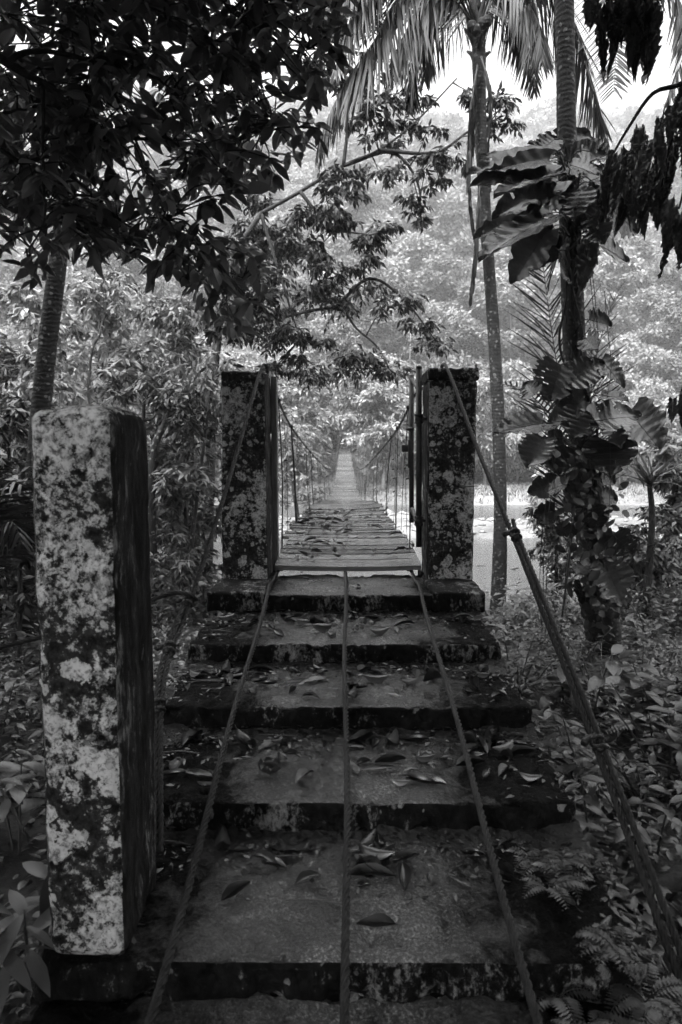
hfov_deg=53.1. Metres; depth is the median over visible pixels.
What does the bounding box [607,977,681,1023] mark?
fern
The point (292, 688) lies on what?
fallen leaf
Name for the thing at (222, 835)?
fallen leaf
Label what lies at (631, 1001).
fern
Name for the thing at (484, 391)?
riverside tree
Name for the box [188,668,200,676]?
fallen leaf
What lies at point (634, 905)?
edge plant
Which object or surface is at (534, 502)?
shrub
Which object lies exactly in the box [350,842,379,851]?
fallen leaf
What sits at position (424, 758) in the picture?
fallen leaf
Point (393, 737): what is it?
fallen leaf
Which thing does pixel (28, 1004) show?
ground cover
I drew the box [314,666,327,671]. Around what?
fallen leaf
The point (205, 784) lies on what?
fallen leaf
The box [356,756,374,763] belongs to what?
fallen leaf
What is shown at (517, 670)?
undergrowth plant
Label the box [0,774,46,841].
leafy plant
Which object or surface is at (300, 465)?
shrub
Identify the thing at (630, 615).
undergrowth plant
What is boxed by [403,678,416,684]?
fallen leaf
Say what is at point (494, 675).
fallen leaf
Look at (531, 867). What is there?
fern
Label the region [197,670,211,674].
fallen leaf
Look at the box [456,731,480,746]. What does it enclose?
fallen leaf
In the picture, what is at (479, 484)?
grass
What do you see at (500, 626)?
undergrowth plant
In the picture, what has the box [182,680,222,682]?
twig
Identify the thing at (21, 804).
undergrowth plant
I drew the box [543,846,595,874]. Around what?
fern
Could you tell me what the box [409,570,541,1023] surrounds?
wire rope
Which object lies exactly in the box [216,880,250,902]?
fallen leaf
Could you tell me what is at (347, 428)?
riverside tree
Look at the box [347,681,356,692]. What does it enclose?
fallen leaf
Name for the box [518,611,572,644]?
undergrowth plant
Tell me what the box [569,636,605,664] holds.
undergrowth plant
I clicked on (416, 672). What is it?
fallen leaf
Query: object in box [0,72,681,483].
hillside forest
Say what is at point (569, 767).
fern
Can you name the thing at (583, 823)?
edge plant
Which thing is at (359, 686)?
fallen leaf
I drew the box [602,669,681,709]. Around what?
fern
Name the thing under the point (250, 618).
fallen leaf
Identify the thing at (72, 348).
riverside tree
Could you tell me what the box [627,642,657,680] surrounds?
undergrowth plant
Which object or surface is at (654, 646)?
undergrowth plant
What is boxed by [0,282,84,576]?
shrub
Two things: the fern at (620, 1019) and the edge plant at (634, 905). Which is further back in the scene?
the edge plant at (634, 905)
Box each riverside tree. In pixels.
[0,318,116,440]
[4,314,146,407]
[14,256,161,445]
[135,351,226,449]
[187,357,247,410]
[188,362,234,491]
[201,344,256,388]
[215,424,221,474]
[220,342,286,400]
[229,356,308,421]
[278,376,339,461]
[278,384,344,501]
[287,370,331,435]
[291,371,340,444]
[296,359,340,433]
[306,321,361,451]
[318,422,336,454]
[321,341,372,454]
[326,365,415,478]
[335,348,395,454]
[336,375,370,456]
[339,368,415,474]
[353,381,422,489]
[366,360,423,445]
[369,398,415,473]
[399,372,422,406]
[406,387,422,478]
[475,363,524,485]
[475,432,492,471]
[476,386,491,432]
[479,401,534,474]
[481,384,533,472]
[481,394,539,475]
[488,374,544,480]
[508,413,564,470]
[518,377,562,462]
[559,427,608,439]
[591,391,624,408]
[599,408,643,483]
[613,379,680,483]
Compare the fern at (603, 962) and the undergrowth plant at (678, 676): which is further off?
the undergrowth plant at (678, 676)
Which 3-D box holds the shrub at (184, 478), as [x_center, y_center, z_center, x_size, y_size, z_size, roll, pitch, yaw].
[-2.184,0.266,9.032,1.538,2.745,2.414,0,5,0]
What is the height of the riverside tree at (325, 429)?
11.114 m
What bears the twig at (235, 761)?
on the staircase
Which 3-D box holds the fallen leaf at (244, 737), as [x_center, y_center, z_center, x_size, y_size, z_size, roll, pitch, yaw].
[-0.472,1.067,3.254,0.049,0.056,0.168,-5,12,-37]
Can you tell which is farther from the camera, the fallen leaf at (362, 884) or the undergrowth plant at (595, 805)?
the undergrowth plant at (595, 805)
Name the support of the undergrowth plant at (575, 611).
on the ground at (10, 865)
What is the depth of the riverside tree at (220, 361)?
62.47 m
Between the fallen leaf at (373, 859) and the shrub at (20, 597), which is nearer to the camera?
the fallen leaf at (373, 859)
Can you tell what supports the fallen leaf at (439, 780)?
on the staircase
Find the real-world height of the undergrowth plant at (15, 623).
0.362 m
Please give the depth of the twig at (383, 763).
3.01 m
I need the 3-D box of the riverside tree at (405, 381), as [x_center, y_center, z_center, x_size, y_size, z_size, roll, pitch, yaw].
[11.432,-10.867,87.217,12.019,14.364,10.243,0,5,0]
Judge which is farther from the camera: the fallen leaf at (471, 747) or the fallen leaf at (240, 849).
the fallen leaf at (471, 747)
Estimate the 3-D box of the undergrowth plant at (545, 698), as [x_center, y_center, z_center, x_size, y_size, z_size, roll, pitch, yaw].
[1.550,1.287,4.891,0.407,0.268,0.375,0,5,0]
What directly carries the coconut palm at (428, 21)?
on the ground at (10, 865)
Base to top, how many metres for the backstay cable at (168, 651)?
2.143 m
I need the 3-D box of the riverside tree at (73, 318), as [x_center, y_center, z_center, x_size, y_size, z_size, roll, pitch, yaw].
[-10.479,-2.356,26.647,7.440,10.787,6.709,0,5,0]
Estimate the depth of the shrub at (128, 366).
9.89 m
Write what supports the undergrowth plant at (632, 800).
on the ground at (10, 865)
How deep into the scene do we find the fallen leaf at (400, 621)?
4.39 m
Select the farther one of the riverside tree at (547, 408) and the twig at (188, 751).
the riverside tree at (547, 408)
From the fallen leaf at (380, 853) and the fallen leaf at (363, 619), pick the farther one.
the fallen leaf at (363, 619)
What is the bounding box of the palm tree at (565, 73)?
[361,0,621,655]
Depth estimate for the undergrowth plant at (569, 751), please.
3.62 m
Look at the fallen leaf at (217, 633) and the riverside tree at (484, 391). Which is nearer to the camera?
the fallen leaf at (217, 633)
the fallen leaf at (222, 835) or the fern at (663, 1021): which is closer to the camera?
the fern at (663, 1021)
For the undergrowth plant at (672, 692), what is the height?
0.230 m
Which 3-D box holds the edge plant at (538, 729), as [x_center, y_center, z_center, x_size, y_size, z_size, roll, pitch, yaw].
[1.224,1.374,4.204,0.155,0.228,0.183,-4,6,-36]
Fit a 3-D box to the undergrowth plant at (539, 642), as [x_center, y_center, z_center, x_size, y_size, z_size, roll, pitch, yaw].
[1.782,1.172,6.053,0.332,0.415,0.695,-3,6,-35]
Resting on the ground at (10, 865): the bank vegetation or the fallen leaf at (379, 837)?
the bank vegetation
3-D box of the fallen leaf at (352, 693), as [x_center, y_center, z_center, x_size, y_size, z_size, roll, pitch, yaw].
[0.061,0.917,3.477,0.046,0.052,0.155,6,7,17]
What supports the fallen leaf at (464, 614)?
on the staircase
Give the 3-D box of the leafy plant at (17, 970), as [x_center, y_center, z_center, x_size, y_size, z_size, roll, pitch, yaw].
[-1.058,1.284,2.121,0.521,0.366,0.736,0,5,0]
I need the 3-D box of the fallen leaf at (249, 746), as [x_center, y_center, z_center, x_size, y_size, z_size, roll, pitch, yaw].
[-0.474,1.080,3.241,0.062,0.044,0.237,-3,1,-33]
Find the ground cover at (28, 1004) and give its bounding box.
[0,602,681,1023]
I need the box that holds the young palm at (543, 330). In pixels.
[492,260,636,633]
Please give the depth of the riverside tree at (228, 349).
89.33 m
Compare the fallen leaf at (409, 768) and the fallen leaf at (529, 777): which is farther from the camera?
the fallen leaf at (409, 768)
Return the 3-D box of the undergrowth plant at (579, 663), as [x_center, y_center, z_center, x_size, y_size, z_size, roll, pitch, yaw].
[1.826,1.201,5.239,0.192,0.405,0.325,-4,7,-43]
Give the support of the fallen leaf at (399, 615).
on the staircase
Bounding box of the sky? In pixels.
[0,0,681,121]
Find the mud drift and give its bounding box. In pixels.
[163,610,593,861]
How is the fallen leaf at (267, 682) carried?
on the staircase
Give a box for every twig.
[164,840,190,844]
[175,750,200,753]
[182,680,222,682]
[214,761,250,762]
[242,854,309,861]
[257,734,294,736]
[283,749,318,751]
[360,762,401,763]
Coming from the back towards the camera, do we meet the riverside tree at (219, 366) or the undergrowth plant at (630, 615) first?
the riverside tree at (219, 366)
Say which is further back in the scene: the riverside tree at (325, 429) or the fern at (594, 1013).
the riverside tree at (325, 429)
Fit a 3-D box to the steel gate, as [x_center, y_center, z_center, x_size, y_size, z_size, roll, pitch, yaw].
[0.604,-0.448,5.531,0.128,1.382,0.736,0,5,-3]
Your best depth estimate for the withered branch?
4.21 m
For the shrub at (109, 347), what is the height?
9.909 m
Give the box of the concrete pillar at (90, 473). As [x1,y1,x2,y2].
[31,404,156,954]
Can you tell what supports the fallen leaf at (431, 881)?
on the staircase
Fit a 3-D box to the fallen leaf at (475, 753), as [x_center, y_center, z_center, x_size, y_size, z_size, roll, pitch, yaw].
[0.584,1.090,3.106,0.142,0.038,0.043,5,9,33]
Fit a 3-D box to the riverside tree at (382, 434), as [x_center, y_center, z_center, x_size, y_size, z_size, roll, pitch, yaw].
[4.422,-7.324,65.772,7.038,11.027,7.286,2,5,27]
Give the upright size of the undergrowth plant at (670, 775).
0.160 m
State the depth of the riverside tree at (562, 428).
78.98 m
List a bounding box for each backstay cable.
[154,363,268,854]
[440,362,681,984]
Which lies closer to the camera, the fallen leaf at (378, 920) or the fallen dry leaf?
the fallen leaf at (378, 920)
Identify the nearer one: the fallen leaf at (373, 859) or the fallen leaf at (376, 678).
the fallen leaf at (373, 859)
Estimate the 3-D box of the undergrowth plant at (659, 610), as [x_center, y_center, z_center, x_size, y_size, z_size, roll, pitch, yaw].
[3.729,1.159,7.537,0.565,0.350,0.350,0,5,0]
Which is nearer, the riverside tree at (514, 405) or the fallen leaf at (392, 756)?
the fallen leaf at (392, 756)
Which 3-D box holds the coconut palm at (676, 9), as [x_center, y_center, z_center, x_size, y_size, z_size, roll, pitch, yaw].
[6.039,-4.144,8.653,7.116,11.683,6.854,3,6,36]
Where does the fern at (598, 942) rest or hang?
on the ground at (10, 865)
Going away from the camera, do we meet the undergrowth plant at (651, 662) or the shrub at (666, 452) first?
the undergrowth plant at (651, 662)
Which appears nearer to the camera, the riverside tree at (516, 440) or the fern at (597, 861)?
the fern at (597, 861)
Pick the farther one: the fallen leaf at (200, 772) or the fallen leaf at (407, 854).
the fallen leaf at (200, 772)
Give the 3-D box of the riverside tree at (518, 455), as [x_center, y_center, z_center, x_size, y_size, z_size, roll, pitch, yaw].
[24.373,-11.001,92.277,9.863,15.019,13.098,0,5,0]
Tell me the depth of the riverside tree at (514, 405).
91.22 m
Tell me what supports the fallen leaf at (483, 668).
on the staircase
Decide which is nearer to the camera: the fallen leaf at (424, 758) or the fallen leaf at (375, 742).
the fallen leaf at (424, 758)
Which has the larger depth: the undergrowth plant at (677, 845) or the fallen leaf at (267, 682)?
the fallen leaf at (267, 682)
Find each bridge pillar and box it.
[207,371,278,611]
[417,364,484,612]
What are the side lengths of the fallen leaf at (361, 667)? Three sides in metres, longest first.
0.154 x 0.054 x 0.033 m
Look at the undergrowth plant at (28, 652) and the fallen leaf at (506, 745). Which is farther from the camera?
the undergrowth plant at (28, 652)
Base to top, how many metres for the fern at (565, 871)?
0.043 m
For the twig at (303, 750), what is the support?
on the staircase
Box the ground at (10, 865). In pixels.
[0,165,681,1023]
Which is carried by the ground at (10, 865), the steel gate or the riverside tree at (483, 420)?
the riverside tree at (483, 420)
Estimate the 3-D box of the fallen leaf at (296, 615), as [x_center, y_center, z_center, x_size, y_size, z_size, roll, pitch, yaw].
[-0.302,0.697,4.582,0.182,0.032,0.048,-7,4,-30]
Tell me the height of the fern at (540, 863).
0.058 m
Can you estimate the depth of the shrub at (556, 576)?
10.54 m
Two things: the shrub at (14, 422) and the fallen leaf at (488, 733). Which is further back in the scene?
the shrub at (14, 422)
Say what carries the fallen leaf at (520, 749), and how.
on the staircase
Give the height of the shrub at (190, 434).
3.702 m
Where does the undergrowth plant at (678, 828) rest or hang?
on the ground at (10, 865)
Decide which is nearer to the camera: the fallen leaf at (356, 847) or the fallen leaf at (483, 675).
the fallen leaf at (356, 847)
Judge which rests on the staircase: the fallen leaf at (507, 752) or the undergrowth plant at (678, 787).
the fallen leaf at (507, 752)
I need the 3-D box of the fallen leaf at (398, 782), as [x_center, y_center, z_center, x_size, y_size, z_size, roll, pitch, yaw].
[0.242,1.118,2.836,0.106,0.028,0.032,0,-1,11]
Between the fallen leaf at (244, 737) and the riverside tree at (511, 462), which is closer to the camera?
the fallen leaf at (244, 737)
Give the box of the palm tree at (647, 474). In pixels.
[616,447,681,619]
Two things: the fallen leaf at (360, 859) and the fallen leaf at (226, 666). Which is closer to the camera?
the fallen leaf at (360, 859)
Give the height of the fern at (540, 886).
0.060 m
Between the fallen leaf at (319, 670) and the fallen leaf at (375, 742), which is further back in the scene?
the fallen leaf at (319, 670)
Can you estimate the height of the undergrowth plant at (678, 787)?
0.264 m
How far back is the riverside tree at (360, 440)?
67.42 m
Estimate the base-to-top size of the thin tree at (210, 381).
3.701 m
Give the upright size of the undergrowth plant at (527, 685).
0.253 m
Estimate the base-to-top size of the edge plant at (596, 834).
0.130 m
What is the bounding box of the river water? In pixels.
[157,505,666,614]
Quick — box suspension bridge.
[270,387,422,570]
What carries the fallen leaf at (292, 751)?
on the staircase
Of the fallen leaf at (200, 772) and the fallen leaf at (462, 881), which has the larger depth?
the fallen leaf at (200, 772)
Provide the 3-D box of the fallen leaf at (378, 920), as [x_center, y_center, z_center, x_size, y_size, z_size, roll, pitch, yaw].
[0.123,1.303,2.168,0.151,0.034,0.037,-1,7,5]
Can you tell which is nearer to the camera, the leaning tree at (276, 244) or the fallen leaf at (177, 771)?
the fallen leaf at (177, 771)
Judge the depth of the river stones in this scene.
41.62 m
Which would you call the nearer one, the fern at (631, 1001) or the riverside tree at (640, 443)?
the fern at (631, 1001)
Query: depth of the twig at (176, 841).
2.63 m
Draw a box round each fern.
[504,846,544,872]
[516,851,553,877]
[520,870,590,908]
[528,985,597,1023]
[530,709,586,763]
[531,859,594,899]
[537,734,611,791]
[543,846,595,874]
[544,858,584,888]
[550,1010,607,1023]
[563,847,615,875]
[573,930,633,971]
[576,923,641,963]
[576,925,654,974]
[576,938,635,975]
[581,936,627,970]
[588,1007,661,1023]
[601,710,681,751]
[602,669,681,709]
[604,962,681,1023]
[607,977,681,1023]
[614,1016,679,1023]
[623,1004,681,1023]
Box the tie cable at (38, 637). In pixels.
[0,590,197,648]
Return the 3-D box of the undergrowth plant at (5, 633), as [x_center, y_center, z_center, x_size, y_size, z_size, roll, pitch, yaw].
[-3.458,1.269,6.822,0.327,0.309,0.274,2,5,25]
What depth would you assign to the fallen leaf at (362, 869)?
2.44 m
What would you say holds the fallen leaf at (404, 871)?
on the staircase
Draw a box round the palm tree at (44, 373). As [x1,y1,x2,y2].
[5,0,189,639]
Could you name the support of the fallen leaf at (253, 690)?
on the staircase
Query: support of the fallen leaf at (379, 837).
on the staircase
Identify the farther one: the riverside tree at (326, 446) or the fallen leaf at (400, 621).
the riverside tree at (326, 446)
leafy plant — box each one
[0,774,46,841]
[0,861,54,1015]
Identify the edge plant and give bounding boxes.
[531,714,557,740]
[578,817,628,905]
[584,818,617,839]
[607,875,634,924]
[608,896,656,932]
[616,877,681,934]
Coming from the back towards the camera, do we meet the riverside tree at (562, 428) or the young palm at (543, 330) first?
the riverside tree at (562, 428)
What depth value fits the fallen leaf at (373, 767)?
2.97 m
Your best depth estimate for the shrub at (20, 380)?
11.50 m
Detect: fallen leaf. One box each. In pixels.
[163,768,189,775]
[168,757,181,774]
[177,729,202,747]
[186,769,212,776]
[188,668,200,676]
[189,733,202,741]
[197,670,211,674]
[197,781,211,787]
[207,632,227,634]
[208,735,236,740]
[214,824,229,845]
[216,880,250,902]
[217,611,223,616]
[217,612,237,620]
[217,738,227,749]
[221,656,230,671]
[223,673,232,685]
[224,757,247,760]
[229,846,250,851]
[233,734,251,749]
[235,725,250,743]
[240,621,249,625]
[246,615,256,625]
[247,739,256,748]
[248,664,272,669]
[248,686,256,693]
[248,849,277,867]
[252,678,267,682]
[258,737,286,749]
[259,680,280,684]
[261,857,286,867]
[272,627,283,636]
[277,749,286,760]
[282,748,307,757]
[284,613,303,617]
[285,617,297,621]
[289,685,295,692]
[290,869,321,885]
[295,768,318,783]
[296,691,319,697]
[297,619,309,624]
[299,551,309,556]
[303,676,333,682]
[307,548,321,551]
[307,618,325,623]
[311,623,336,632]
[312,616,320,623]
[313,664,326,672]
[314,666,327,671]
[326,744,331,751]
[338,863,395,876]
[340,744,365,748]
[341,682,367,688]
[347,671,355,676]
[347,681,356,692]
[347,683,358,698]
[348,534,359,538]
[349,730,379,743]
[349,734,368,741]
[349,761,359,776]
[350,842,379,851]
[350,856,369,865]
[351,853,367,858]
[352,623,358,630]
[352,839,394,859]
[353,764,392,771]
[353,883,368,885]
[354,828,375,845]
[356,664,370,671]
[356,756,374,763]
[356,855,387,877]
[356,913,403,926]
[359,617,365,624]
[361,674,392,682]
[364,615,383,618]
[366,627,389,634]
[371,738,382,748]
[375,751,411,761]
[376,833,384,848]
[376,843,395,862]
[385,531,400,535]
[385,728,398,743]
[388,777,411,785]
[389,849,422,860]
[391,618,418,626]
[392,613,412,618]
[397,862,411,896]
[399,734,433,741]
[400,772,436,782]
[402,766,424,771]
[402,898,412,905]
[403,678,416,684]
[410,754,435,762]
[412,667,419,675]
[415,747,421,757]
[423,668,441,681]
[426,873,434,887]
[427,776,447,784]
[449,874,477,891]
[450,755,484,765]
[452,893,457,901]
[453,613,479,618]
[455,743,479,759]
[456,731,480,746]
[456,744,483,756]
[460,847,477,852]
[462,687,472,691]
[476,672,489,677]
[479,664,489,672]
[479,736,490,756]
[482,767,490,777]
[485,725,499,739]
[489,692,502,697]
[491,671,503,677]
[492,737,516,752]
[498,763,508,775]
[498,862,518,879]
[501,748,515,759]
[503,745,537,754]
[504,739,531,745]
[515,770,542,780]
[533,863,577,876]
[548,850,568,873]
[557,890,582,911]
[558,870,569,896]
[559,840,571,848]
[596,915,611,930]
[598,844,612,854]
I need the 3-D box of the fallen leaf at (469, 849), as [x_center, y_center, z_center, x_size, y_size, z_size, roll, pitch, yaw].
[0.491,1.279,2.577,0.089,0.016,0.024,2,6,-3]
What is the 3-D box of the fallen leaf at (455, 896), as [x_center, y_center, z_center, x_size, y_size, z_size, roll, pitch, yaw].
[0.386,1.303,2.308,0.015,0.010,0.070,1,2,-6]
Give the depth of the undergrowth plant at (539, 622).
7.07 m
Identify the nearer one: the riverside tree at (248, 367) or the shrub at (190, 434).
the shrub at (190, 434)
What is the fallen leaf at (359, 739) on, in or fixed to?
on the staircase
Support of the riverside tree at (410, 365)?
on the ground at (10, 865)
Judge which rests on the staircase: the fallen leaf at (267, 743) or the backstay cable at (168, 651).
the fallen leaf at (267, 743)
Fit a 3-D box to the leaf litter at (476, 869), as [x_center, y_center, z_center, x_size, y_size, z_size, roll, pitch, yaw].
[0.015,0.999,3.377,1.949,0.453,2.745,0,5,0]
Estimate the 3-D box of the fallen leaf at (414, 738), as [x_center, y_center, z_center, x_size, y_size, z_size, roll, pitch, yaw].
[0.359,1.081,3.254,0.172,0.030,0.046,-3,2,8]
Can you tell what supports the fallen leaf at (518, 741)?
on the staircase
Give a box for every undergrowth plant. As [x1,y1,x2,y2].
[0,611,32,642]
[0,626,15,640]
[0,677,37,733]
[0,760,45,855]
[4,695,39,719]
[4,730,44,765]
[16,631,40,661]
[24,667,41,701]
[25,644,39,655]
[151,600,161,615]
[152,596,174,620]
[482,611,498,628]
[483,606,523,628]
[488,621,519,638]
[494,630,553,691]
[504,620,562,666]
[507,666,534,694]
[511,649,565,691]
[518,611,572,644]
[529,669,589,709]
[530,594,552,642]
[544,644,628,712]
[544,706,594,782]
[546,587,560,617]
[551,746,640,792]
[552,625,614,673]
[554,642,589,676]
[564,639,592,695]
[564,767,613,856]
[567,602,583,624]
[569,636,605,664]
[579,778,681,863]
[581,775,672,821]
[589,751,649,796]
[597,650,641,694]
[599,641,619,674]
[602,682,677,754]
[602,751,681,806]
[608,701,680,783]
[616,663,674,708]
[619,672,681,735]
[621,661,672,675]
[622,674,681,724]
[623,613,675,644]
[625,596,659,638]
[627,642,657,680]
[633,705,681,780]
[637,762,673,792]
[638,635,681,659]
[653,599,681,628]
[653,609,681,632]
[660,839,681,876]
[662,676,681,698]
[666,647,681,673]
[667,594,681,627]
[667,655,681,682]
[671,697,681,738]
[674,824,681,844]
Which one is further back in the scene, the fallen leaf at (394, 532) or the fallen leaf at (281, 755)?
the fallen leaf at (394, 532)
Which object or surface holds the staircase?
on the ground at (10, 865)
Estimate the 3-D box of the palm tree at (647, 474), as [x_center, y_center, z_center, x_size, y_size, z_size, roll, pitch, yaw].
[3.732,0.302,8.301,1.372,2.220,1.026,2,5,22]
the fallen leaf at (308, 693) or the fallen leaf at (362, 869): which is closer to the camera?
the fallen leaf at (362, 869)
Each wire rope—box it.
[144,570,279,1023]
[339,571,350,1023]
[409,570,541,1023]
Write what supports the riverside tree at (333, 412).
on the ground at (10, 865)
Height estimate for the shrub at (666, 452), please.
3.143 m
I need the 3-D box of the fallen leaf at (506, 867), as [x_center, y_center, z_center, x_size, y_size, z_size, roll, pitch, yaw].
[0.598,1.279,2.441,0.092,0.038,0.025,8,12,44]
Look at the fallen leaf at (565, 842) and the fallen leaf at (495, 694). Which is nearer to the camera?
the fallen leaf at (565, 842)
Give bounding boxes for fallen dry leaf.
[257,757,280,773]
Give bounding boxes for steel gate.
[402,365,426,546]
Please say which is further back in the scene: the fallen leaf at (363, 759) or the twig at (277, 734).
the twig at (277, 734)
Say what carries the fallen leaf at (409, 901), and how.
on the staircase
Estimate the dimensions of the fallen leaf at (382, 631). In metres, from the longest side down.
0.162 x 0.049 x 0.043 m
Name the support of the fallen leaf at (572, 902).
on the staircase
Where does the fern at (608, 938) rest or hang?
on the leaf litter at (476, 869)
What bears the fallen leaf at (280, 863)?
on the staircase
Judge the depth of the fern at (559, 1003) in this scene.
1.97 m
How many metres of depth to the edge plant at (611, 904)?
2.57 m
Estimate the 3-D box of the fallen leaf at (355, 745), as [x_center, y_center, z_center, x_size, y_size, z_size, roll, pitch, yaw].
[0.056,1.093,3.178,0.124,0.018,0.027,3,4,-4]
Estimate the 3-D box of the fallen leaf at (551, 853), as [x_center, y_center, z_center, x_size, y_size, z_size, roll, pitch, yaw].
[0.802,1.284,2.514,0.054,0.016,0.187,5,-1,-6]
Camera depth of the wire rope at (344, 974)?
2.42 m
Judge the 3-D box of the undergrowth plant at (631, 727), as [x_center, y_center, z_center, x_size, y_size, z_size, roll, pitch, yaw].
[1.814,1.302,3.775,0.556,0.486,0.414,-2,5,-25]
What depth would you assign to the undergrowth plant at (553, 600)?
9.13 m
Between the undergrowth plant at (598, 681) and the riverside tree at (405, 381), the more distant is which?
the riverside tree at (405, 381)
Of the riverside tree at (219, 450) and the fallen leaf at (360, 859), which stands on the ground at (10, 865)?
the riverside tree at (219, 450)
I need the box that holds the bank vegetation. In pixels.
[3,567,681,625]
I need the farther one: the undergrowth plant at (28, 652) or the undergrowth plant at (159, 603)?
the undergrowth plant at (159, 603)
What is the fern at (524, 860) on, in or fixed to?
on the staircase
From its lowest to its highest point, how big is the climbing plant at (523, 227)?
4.802 m
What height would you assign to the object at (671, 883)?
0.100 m
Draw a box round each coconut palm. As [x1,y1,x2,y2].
[314,0,617,615]
[553,0,681,114]
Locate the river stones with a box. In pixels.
[219,509,655,537]
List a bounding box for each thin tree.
[75,266,142,403]
[138,353,207,617]
[166,341,244,624]
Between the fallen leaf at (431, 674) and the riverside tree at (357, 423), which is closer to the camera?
the fallen leaf at (431, 674)
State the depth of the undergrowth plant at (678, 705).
3.91 m
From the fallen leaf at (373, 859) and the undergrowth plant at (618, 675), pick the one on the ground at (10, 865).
the undergrowth plant at (618, 675)
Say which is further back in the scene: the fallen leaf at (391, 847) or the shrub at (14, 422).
the shrub at (14, 422)
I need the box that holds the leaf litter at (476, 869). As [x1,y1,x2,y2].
[39,609,650,954]
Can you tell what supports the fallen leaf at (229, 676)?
on the staircase
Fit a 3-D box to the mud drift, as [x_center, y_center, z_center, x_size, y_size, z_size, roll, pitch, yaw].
[0.020,0.981,3.622,1.860,0.464,2.226,0,5,0]
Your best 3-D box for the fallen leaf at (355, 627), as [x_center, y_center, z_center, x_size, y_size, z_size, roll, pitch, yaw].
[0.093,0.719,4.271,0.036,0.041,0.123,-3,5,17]
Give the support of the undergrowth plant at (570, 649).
on the ground at (10, 865)
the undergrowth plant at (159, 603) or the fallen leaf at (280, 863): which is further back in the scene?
the undergrowth plant at (159, 603)
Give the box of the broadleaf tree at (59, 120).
[0,0,359,345]
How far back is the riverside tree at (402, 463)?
75.43 m
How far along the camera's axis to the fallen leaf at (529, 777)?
2.87 m
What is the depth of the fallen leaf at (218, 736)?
3.29 m
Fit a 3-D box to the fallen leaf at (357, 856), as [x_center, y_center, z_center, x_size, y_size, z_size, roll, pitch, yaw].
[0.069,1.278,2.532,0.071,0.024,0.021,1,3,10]
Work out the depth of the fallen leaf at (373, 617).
4.55 m
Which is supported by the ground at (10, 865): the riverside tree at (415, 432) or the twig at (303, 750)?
the riverside tree at (415, 432)
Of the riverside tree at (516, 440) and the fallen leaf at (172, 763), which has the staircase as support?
the fallen leaf at (172, 763)
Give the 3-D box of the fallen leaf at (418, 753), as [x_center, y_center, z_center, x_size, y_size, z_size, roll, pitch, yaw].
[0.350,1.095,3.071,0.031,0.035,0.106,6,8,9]
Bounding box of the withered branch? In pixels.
[581,0,681,427]
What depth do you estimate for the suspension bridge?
6.70 m
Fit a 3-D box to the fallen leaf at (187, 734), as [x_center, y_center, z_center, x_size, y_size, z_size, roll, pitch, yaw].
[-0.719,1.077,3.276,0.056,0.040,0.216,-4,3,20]
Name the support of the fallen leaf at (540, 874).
on the staircase
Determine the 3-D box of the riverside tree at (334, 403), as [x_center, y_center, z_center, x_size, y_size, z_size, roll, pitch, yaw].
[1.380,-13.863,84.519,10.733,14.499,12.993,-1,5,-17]
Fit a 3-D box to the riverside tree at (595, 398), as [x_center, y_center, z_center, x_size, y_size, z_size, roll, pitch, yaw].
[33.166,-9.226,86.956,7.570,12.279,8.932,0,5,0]
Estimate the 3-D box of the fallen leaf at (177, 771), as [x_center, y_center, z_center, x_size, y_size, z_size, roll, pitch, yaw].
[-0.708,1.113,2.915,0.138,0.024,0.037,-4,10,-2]
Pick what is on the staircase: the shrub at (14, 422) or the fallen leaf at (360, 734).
the fallen leaf at (360, 734)
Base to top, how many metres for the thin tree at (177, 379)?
3.798 m
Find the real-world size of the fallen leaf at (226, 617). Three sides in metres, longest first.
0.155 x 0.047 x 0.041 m
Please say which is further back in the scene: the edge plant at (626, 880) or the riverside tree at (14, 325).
the riverside tree at (14, 325)
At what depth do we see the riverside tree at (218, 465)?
61.85 m
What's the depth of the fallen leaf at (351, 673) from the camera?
3.81 m
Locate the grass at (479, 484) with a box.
[162,450,671,503]
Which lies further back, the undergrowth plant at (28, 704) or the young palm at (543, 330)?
the young palm at (543, 330)
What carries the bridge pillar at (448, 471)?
on the staircase
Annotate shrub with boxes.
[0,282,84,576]
[0,332,87,580]
[0,391,61,620]
[0,466,36,660]
[57,271,167,551]
[85,342,209,603]
[123,295,223,613]
[147,433,221,617]
[148,380,222,616]
[278,423,327,530]
[522,499,580,611]
[525,427,578,580]
[613,503,681,619]
[634,435,681,612]
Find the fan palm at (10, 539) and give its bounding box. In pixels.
[0,458,35,574]
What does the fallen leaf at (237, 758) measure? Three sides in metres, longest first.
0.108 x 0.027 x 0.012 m
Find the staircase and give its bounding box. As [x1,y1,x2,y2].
[30,574,647,1023]
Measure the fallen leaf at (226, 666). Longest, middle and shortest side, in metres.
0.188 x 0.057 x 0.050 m
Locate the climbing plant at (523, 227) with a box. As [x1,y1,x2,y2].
[467,127,667,643]
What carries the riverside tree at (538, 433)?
on the ground at (10, 865)
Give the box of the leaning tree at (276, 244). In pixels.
[198,8,528,609]
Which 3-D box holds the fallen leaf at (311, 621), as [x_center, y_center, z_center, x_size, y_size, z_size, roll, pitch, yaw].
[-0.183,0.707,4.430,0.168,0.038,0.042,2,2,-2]
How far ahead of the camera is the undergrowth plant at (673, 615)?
7.45 m
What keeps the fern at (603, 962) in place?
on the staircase
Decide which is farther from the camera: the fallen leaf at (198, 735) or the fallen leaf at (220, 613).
the fallen leaf at (220, 613)
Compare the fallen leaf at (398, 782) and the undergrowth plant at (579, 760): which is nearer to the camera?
the fallen leaf at (398, 782)

